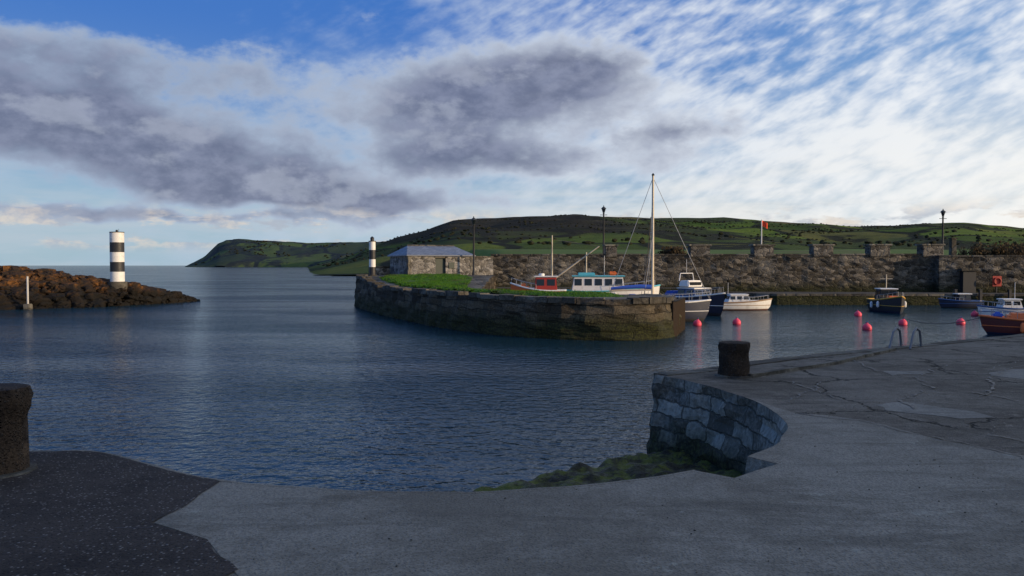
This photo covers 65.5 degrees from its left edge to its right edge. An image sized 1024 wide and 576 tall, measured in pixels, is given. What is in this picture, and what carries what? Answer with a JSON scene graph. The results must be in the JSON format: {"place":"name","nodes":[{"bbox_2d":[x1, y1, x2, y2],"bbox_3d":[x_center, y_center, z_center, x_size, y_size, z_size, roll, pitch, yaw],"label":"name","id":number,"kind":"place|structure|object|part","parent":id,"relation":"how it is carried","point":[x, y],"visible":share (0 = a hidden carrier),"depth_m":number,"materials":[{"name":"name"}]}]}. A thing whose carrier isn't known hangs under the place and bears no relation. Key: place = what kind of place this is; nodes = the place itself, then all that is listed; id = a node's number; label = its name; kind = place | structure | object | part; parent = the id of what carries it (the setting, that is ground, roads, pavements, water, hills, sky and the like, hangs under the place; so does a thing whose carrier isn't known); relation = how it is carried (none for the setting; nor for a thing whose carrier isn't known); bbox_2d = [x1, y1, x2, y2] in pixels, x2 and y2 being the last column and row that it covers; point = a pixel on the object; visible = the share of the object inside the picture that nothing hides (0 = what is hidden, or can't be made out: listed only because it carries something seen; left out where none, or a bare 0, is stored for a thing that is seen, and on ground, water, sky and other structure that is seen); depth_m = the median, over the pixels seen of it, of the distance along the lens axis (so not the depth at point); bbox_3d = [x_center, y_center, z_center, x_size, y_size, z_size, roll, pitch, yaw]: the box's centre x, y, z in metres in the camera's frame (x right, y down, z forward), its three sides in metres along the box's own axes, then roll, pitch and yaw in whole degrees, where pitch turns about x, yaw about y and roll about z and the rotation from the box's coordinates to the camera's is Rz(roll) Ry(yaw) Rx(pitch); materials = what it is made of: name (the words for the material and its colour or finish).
{"place":"outdoors","nodes":[
{"label":"outdoors","id":0,"kind":"place"},
{"bbox_2d":[185,239,385,266],"bbox_3d":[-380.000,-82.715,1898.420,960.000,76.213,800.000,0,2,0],"label":"headland","id":1,"kind":"structure","parent":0,"point":[305,254],"depth_m":1720.23,"materials":[{"name":"green plant"}]},
{"bbox_2d":[0,334,1023,575],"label":"stone quay","id":2,"kind":"structure","parent":0,"point":[825,509],"depth_m":5.96,"materials":[{"name":"concrete"}]},
{"bbox_2d":[0,383,37,478],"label":"mooring bollard","id":3,"kind":"object","parent":2,"relation":"on","point":[15,401],"visible":0.97,"depth_m":6.83,"materials":[{"name":"stone"}]},
{"bbox_2d":[0,396,1022,575],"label":"loose grit","id":4,"kind":"object","parent":2,"relation":"on","point":[364,518],"visible":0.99,"depth_m":5.65,"materials":[{"name":"gravel"}]},
{"bbox_2d":[453,449,741,491],"bbox_3d":[1.000,2.844,9.684,7.000,0.776,8.000,0,2,0],"label":"seaweed ledge","id":5,"kind":"object","parent":2,"relation":"on","point":[644,465],"visible":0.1,"depth_m":11.16,"materials":[{"name":"green plant"}]},
{"bbox_2d":[715,341,751,378],"bbox_3d":[3.616,1.161,12.960,0.607,0.585,0.602,0,2,0],"label":"mooring bollard","id":6,"kind":"object","parent":2,"relation":"on","point":[734,362],"visible":0.94,"depth_m":12.76,"materials":[{"name":"metal"}]},
{"bbox_2d":[889,327,921,348],"bbox_3d":[8.620,1.884,17.487,0.451,2.046,1.034,1,2,43],"label":"quay ladder","id":7,"kind":"object","parent":2,"relation":"attached to","point":[900,335],"visible":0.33,"depth_m":17.50,"materials":[{"name":"metal"}]},
{"bbox_2d":[0,266,1023,491],"bbox_3d":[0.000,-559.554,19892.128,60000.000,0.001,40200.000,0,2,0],"label":"sea water","id":8,"kind":"structure","parent":0,"point":[296,376],"depth_m":22.05,"materials":[{"name":"blue liquid"}]},
{"bbox_2d":[23,276,32,309],"bbox_3d":[-34.079,0.500,56.036,0.450,2.632,0.450,0,2,0],"label":"marker post","id":9,"kind":"object","parent":8,"relation":"in","point":[27,306],"visible":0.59,"depth_m":55.97,"materials":[{"name":"metal"}]},
{"bbox_2d":[0,265,199,309],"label":"rock breakwater","id":10,"kind":"object","parent":8,"relation":"in","point":[51,288],"visible":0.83,"depth_m":59.57,"materials":[{"name":"brown stone"}]},
{"bbox_2d":[107,230,127,288],"bbox_3d":[-30.716,-2.264,61.961,1.404,4.679,1.404,0,2,0],"label":"striped lighthouse","id":11,"kind":"object","parent":10,"relation":"on","point":[117,263],"visible":0.98,"depth_m":61.52,"materials":[{"name":"stone"}]},
{"bbox_2d":[354,274,681,340],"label":"harbour pier","id":12,"kind":"structure","parent":8,"relation":"in","point":[632,317],"depth_m":34.89,"materials":[{"name":"grey stone"}]},
{"bbox_2d":[368,236,376,275],"bbox_3d":[-10.955,-2.253,62.461,0.675,3.578,0.675,0,2,0],"label":"striped beacon","id":13,"kind":"object","parent":12,"relation":"on","point":[372,261],"visible":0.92,"depth_m":62.26,"materials":[{"name":"stone"}]},
{"bbox_2d":[376,268,389,274],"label":"stone wall","id":14,"kind":"structure","parent":12,"relation":"on","point":[382,271],"depth_m":66.86,"materials":[{"name":"grey stone"}]},
{"bbox_2d":[368,266,389,267],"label":"coping","id":15,"kind":"object","parent":14,"relation":"on","point":[382,266],"visible":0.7,"depth_m":66.80,"materials":[{"name":"stone"}]},
{"bbox_2d":[387,245,475,274],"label":"stone boathouse","id":16,"kind":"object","parent":12,"relation":"on","point":[429,259],"visible":0.83,"depth_m":65.61,"materials":[{"name":"stone"}]},
{"bbox_2d":[436,258,444,273],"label":"door","id":17,"kind":"structure","parent":16,"relation":"in","point":[440,262],"depth_m":65.47,"materials":[{"name":"wood"}]},
{"bbox_2d":[470,216,477,274],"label":"street lamp","id":18,"kind":"object","parent":12,"relation":"on","point":[473,219],"visible":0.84,"depth_m":65.37,"materials":[{"name":"metal"}]},
{"bbox_2d":[475,258,492,274],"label":"stone wall","id":19,"kind":"structure","parent":12,"relation":"on","point":[483,266],"depth_m":67.53,"materials":[{"name":"beige stone"}]},
{"bbox_2d":[475,256,492,257],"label":"coping","id":20,"kind":"object","parent":19,"relation":"on","point":[483,256],"visible":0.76,"depth_m":67.46,"materials":[{"name":"stone"}]},
{"bbox_2d":[379,273,623,296],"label":"grass","id":21,"kind":"structure","parent":12,"relation":"on","point":[554,294],"depth_m":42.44,"materials":[{"name":"green plant"}]},
{"bbox_2d":[672,301,677,335],"bbox_3d":[7.120,1.474,34.906,0.250,1.840,0.250,0,2,0],"label":"timber fender","id":22,"kind":"object","parent":12,"relation":"attached to","point":[674,311],"visible":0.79,"depth_m":34.79,"materials":[{"name":"wood"}]},
{"bbox_2d":[674,300,679,334],"bbox_3d":[7.407,1.448,35.830,0.250,1.840,0.250,0,2,0],"label":"timber fender","id":23,"kind":"object","parent":12,"relation":"attached to","point":[678,308],"visible":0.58,"depth_m":35.72,"materials":[{"name":"wood"}]},
{"bbox_2d":[677,299,681,332],"bbox_3d":[7.695,1.421,36.755,0.250,1.840,0.250,0,2,0],"label":"timber fender","id":24,"kind":"object","parent":12,"relation":"attached to","point":[680,313],"visible":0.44,"depth_m":36.65,"materials":[{"name":"wood"}]},
{"bbox_2d":[678,298,683,330],"bbox_3d":[7.982,1.395,37.679,0.250,1.840,0.250,0,2,0],"label":"timber fender","id":25,"kind":"object","parent":12,"relation":"attached to","point":[682,314],"visible":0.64,"depth_m":37.57,"materials":[{"name":"wood"}]},
{"bbox_2d":[680,297,685,329],"bbox_3d":[8.270,1.369,38.604,0.250,1.840,0.250,0,2,0],"label":"timber fender","id":26,"kind":"object","parent":12,"relation":"attached to","point":[683,313],"visible":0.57,"depth_m":38.49,"materials":[{"name":"wood"}]},
{"bbox_2d":[510,235,599,291],"bbox_3d":[2.452,-0.467,45.940,5.157,5.135,1.590,0,2,4],"label":"trawler","id":27,"kind":"object","parent":8,"relation":"on","point":[543,282],"visible":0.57,"depth_m":45.52,"materials":[{"name":"red paint"}]},
{"bbox_2d":[537,279,543,285],"bbox_3d":[1.625,-0.317,45.490,0.437,0.369,0.047,0,2,4],"label":"boat window","id":28,"kind":"structure","parent":27,"relation":"in","point":[540,282],"depth_m":45.48,"materials":[{"name":"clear glass"}]},
{"bbox_2d":[547,279,554,285],"bbox_3d":[2.231,-0.316,45.447,0.437,0.369,0.047,0,2,4],"label":"boat window","id":29,"kind":"structure","parent":27,"relation":"in","point":[550,282],"depth_m":45.44,"materials":[{"name":"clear glass"}]},
{"bbox_2d":[567,252,659,293],"bbox_3d":[5.886,-0.062,48.017,6.072,4.209,2.482,0,2,4],"label":"fishing boat","id":30,"kind":"object","parent":8,"relation":"on","point":[586,282],"visible":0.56,"depth_m":47.28,"materials":[{"name":"white paint"}]},
{"bbox_3d":[3.937,-0.346,47.345,0.430,0.398,0.054,0,2,4],"label":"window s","id":31,"kind":"part","parent":30,"relation":"part of","materials":[{"name":"black glass"}]},
{"bbox_3d":[4.533,-0.345,47.304,0.430,0.398,0.054,0,2,4],"label":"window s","id":32,"kind":"part","parent":30,"relation":"part of","materials":[{"name":"black glass"}]},
{"bbox_3d":[5.129,-0.343,47.262,0.430,0.398,0.054,0,2,4],"label":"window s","id":33,"kind":"part","parent":30,"relation":"part of","materials":[{"name":"black glass"}]},
{"bbox_3d":[5.726,-0.342,47.220,0.430,0.398,0.054,0,2,4],"label":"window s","id":34,"kind":"part","parent":30,"relation":"part of","materials":[{"name":"black glass"}]},
{"bbox_3d":[6.322,-0.341,47.179,0.430,0.398,0.054,0,2,4],"label":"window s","id":35,"kind":"part","parent":30,"relation":"part of","materials":[{"name":"black glass"}]},
{"bbox_2d":[609,173,710,321],"bbox_3d":[8.110,-2.109,44.259,5.899,8.514,2.240,0,2,3],"label":"sailing boat","id":36,"kind":"object","parent":8,"relation":"on","point":[695,310],"visible":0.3,"depth_m":44.17,"materials":[{"name":"white paint"}]},
{"bbox_2d":[665,259,724,315],"bbox_3d":[11.732,0.072,50.520,1.990,3.800,5.072,-1,2,-28],"label":"cabin cruiser","id":37,"kind":"object","parent":8,"relation":"on","point":[689,287],"visible":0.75,"depth_m":49.86,"materials":[{"name":"blue paint"}]},
{"bbox_2d":[690,282,700,284],"bbox_3d":[11.674,-0.281,50.618,0.900,0.200,0.060,-1,2,-28],"label":"upper window","id":38,"kind":"structure","parent":37,"relation":"in","point":[691,283],"depth_m":50.57,"materials":[{"name":"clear glass"}]},
{"bbox_2d":[693,318,701,325],"bbox_3d":[9.571,1.800,41.113,0.439,0.544,0.439,8,1,-3],"label":"mooring buoy","id":39,"kind":"object","parent":8,"relation":"on","point":[697,322],"visible":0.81,"depth_m":40.96,"materials":[{"name":"plastic"}]},
{"bbox_2d":[732,318,740,323],"bbox_3d":[11.870,1.772,42.066,0.439,0.544,0.439,4,3,22],"label":"mooring buoy","id":40,"kind":"object","parent":8,"relation":"on","point":[736,321],"visible":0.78,"depth_m":41.92,"materials":[{"name":"plastic"}]},
{"bbox_2d":[723,294,771,309],"bbox_3d":[15.747,0.730,55.546,4.764,2.200,1.790,0,2,2],"label":"motor boat","id":41,"kind":"object","parent":8,"relation":"on","point":[738,302],"visible":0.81,"depth_m":54.97,"materials":[{"name":"white paint"}]},
{"bbox_2d":[854,309,861,315],"bbox_3d":[21.235,1.579,48.896,0.439,0.544,0.439,-6,-1,23],"label":"mooring buoy","id":42,"kind":"object","parent":8,"relation":"on","point":[857,313],"visible":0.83,"depth_m":48.75,"materials":[{"name":"plastic"}]},
{"bbox_2d":[862,321,871,329],"bbox_3d":[17.156,1.873,38.488,0.439,0.544,0.439,1,2,27],"label":"mooring buoy","id":43,"kind":"object","parent":8,"relation":"on","point":[867,326],"visible":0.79,"depth_m":38.35,"materials":[{"name":"plastic"}]},
{"bbox_2d":[866,274,906,313],"bbox_3d":[25.121,0.501,53.032,2.050,2.800,4.672,0,2,7],"label":"fishing boat","id":44,"kind":"object","parent":8,"relation":"on","point":[887,300],"visible":0.97,"depth_m":52.46,"materials":[{"name":"black paint"}]},
{"bbox_2d":[898,317,906,324],"bbox_3d":[20.417,1.788,41.587,0.439,0.544,0.439,11,1,-4],"label":"mooring buoy","id":45,"kind":"object","parent":8,"relation":"on","point":[902,322],"visible":0.82,"depth_m":41.44,"materials":[{"name":"plastic"}]},
{"bbox_2d":[903,317,979,323],"bbox_3d":[20.845,1.500,38.815,0.036,0.588,5.599,0,2,-9],"label":"mooring line","id":46,"kind":"object","parent":8,"relation":"on","point":[942,323],"visible":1,"depth_m":38.56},
{"bbox_2d":[956,316,964,323],"bbox_3d":[23.709,1.772,42.070,0.439,0.544,0.439,7,1,-7],"label":"mooring buoy","id":47,"kind":"object","parent":8,"relation":"on","point":[960,319],"visible":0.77,"depth_m":41.94,"materials":[{"name":"plastic"}]},
{"bbox_2d":[938,293,983,307],"bbox_3d":[32.609,1.074,58.054,2.972,1.370,1.290,0,2,5],"label":"motor boat","id":48,"kind":"object","parent":8,"relation":"on","point":[962,300],"visible":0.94,"depth_m":57.63,"materials":[{"name":"blue paint"}]},
{"bbox_2d":[971,309,978,315],"bbox_3d":[28.401,1.580,48.881,0.439,0.544,0.439,-10,7,-37],"label":"mooring buoy","id":49,"kind":"object","parent":8,"relation":"on","point":[974,313],"visible":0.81,"depth_m":48.75,"materials":[{"name":"plastic"}]},
{"bbox_2d":[976,298,1023,315],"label":"motor boat","id":50,"kind":"object","parent":8,"relation":"on","point":[1007,304],"visible":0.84,"depth_m":47.65,"materials":[{"name":"white paint"}]},
{"bbox_2d":[978,308,1023,334],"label":"work boat","id":51,"kind":"object","parent":8,"relation":"on","point":[1010,323],"visible":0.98,"depth_m":35.36,"materials":[{"name":"red paint"}]},
{"bbox_2d":[1007,289,1011,297],"bbox_3d":[38.437,0.989,61.519,0.260,1.745,0.220,0,2,0],"label":"timber fender","id":52,"kind":"object","parent":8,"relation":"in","point":[1009,293],"visible":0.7,"depth_m":61.42,"materials":[{"name":"black paint"}]},
{"bbox_2d":[0,0,1023,265],"label":"sky","id":53,"kind":"structure","parent":0,"point":[182,128],"materials":[{"name":"blue"}]},
{"bbox_2d":[307,214,1023,275],"bbox_3d":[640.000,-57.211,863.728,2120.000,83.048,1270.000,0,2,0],"label":"hill","id":54,"kind":"structure","parent":0,"point":[739,233],"depth_m":602.38,"materials":[{"name":"green plant"}]},
{"bbox_2d":[195,214,1023,266],"bbox_3d":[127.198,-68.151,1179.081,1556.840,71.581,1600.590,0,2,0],"label":"hillside trees","id":55,"kind":"object","parent":54,"relation":"on","point":[641,240],"visible":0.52,"depth_m":626.88,"materials":[{"name":"green plant"}]},
{"bbox_2d":[491,244,944,291],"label":"harbour wall","id":56,"kind":"structure","parent":0,"point":[811,273],"depth_m":68.60,"materials":[{"name":"grey stone"}]},
{"bbox_2d":[496,287,705,294],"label":"harbour ledge","id":57,"kind":"object","parent":56,"relation":"attached to","point":[662,290],"visible":0.07,"depth_m":66.57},
{"bbox_2d":[604,246,616,256],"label":"merlon","id":58,"kind":"object","parent":56,"relation":"on","point":[610,251],"visible":0.92,"depth_m":69.37,"materials":[{"name":"grey stone"}]},
{"bbox_2d":[688,246,709,256],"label":"merlon","id":59,"kind":"object","parent":56,"relation":"attached to","point":[698,251],"visible":0.87,"depth_m":68.81,"materials":[{"name":"grey stone"}]},
{"bbox_2d":[491,253,921,254],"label":"coping","id":60,"kind":"object","parent":56,"relation":"on","point":[689,254],"visible":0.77,"depth_m":68.96,"materials":[{"name":"stone"}]},
{"bbox_2d":[750,246,773,256],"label":"merlon","id":61,"kind":"object","parent":56,"relation":"attached to","point":[760,251],"visible":0.94,"depth_m":68.40,"materials":[{"name":"grey stone"}]},
{"bbox_2d":[761,220,767,243],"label":"flagpole","id":62,"kind":"object","parent":61,"relation":"on","point":[764,224],"visible":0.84,"depth_m":70.85,"materials":[{"name":"white metal"}]},
{"bbox_2d":[809,246,832,256],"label":"merlon","id":63,"kind":"object","parent":56,"relation":"attached to","point":[821,251],"visible":0.92,"depth_m":68.03,"materials":[{"name":"grey stone"}]},
{"bbox_2d":[865,246,889,256],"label":"merlon","id":64,"kind":"object","parent":56,"relation":"attached to","point":[878,251],"visible":0.92,"depth_m":67.67,"materials":[{"name":"grey stone"}]},
{"bbox_2d":[917,245,942,256],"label":"merlon","id":65,"kind":"object","parent":56,"relation":"attached to","point":[928,250],"visible":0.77,"depth_m":67.34,"materials":[{"name":"grey stone"}]},
{"bbox_2d":[467,249,968,255],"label":"ground","id":66,"kind":"structure","parent":0,"point":[483,252],"depth_m":103.78,"materials":[{"name":"green plant"}]},
{"bbox_2d":[601,205,605,253],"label":"street lamp","id":67,"kind":"object","parent":66,"relation":"on","point":[603,208],"visible":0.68,"depth_m":71.80,"materials":[{"name":"metal"}]},
{"bbox_2d":[655,245,686,253],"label":"hedge shrub","id":68,"kind":"object","parent":66,"relation":"on","point":[671,250],"visible":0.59,"depth_m":74.17,"materials":[{"name":"green plant"}]},
{"bbox_2d":[939,209,946,254],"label":"street lamp","id":69,"kind":"object","parent":66,"relation":"on","point":[942,214],"visible":0.71,"depth_m":69.83,"materials":[{"name":"metal"}]},
{"bbox_2d":[949,239,956,254],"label":"shaft","id":70,"kind":"object","parent":66,"relation":"on","point":[952,247],"visible":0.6,"depth_m":71.70,"materials":[{"name":"stone"}]},
{"bbox_2d":[957,238,1023,254],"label":"hedge shrub","id":71,"kind":"object","parent":66,"relation":"on","point":[999,250],"visible":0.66,"depth_m":72.88,"materials":[{"name":"green plant"}]},
{"bbox_2d":[710,291,1023,305],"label":"harbour ledge","id":72,"kind":"object","parent":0,"point":[839,298],"visible":0.52,"depth_m":62.37,"materials":[{"name":"grey stone"}]},
{"bbox_2d":[978,289,982,299],"bbox_3d":[36.273,0.984,61.686,0.260,1.745,0.220,0,2,0],"label":"timber fender","id":73,"kind":"object","parent":72,"relation":"attached to","point":[980,295],"visible":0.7,"depth_m":61.59,"materials":[{"name":"black paint"}]},
{"bbox_2d":[934,257,1023,292],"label":"harbour wall","id":74,"kind":"structure","parent":0,"point":[1010,270],"depth_m":65.96,"materials":[{"name":"grey stone"}]},
{"bbox_2d":[934,257,938,291],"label":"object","id":75,"kind":"object","parent":74,"relation":"attached to","point":[936,282],"visible":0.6,"depth_m":66.96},
{"bbox_2d":[960,271,975,292],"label":"dark archway","id":76,"kind":"object","parent":74,"relation":"in","point":[967,281],"visible":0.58,"depth_m":65.77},
{"bbox_2d":[958,268,980,270],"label":"archway lintel","id":77,"kind":"structure","parent":74,"relation":"attached to","point":[969,269],"depth_m":65.53,"materials":[{"name":"grey stone"}]},
{"bbox_2d":[935,255,1023,256],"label":"coping","id":78,"kind":"object","parent":74,"relation":"on","point":[979,255],"visible":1,"depth_m":65.98,"materials":[{"name":"stone"}]},
{"bbox_2d":[992,276,1001,292],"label":"lifebuoy station","id":79,"kind":"object","parent":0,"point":[996,281],"visible":0.91,"depth_m":65.33,"materials":[{"name":"red paint"}]}
]}

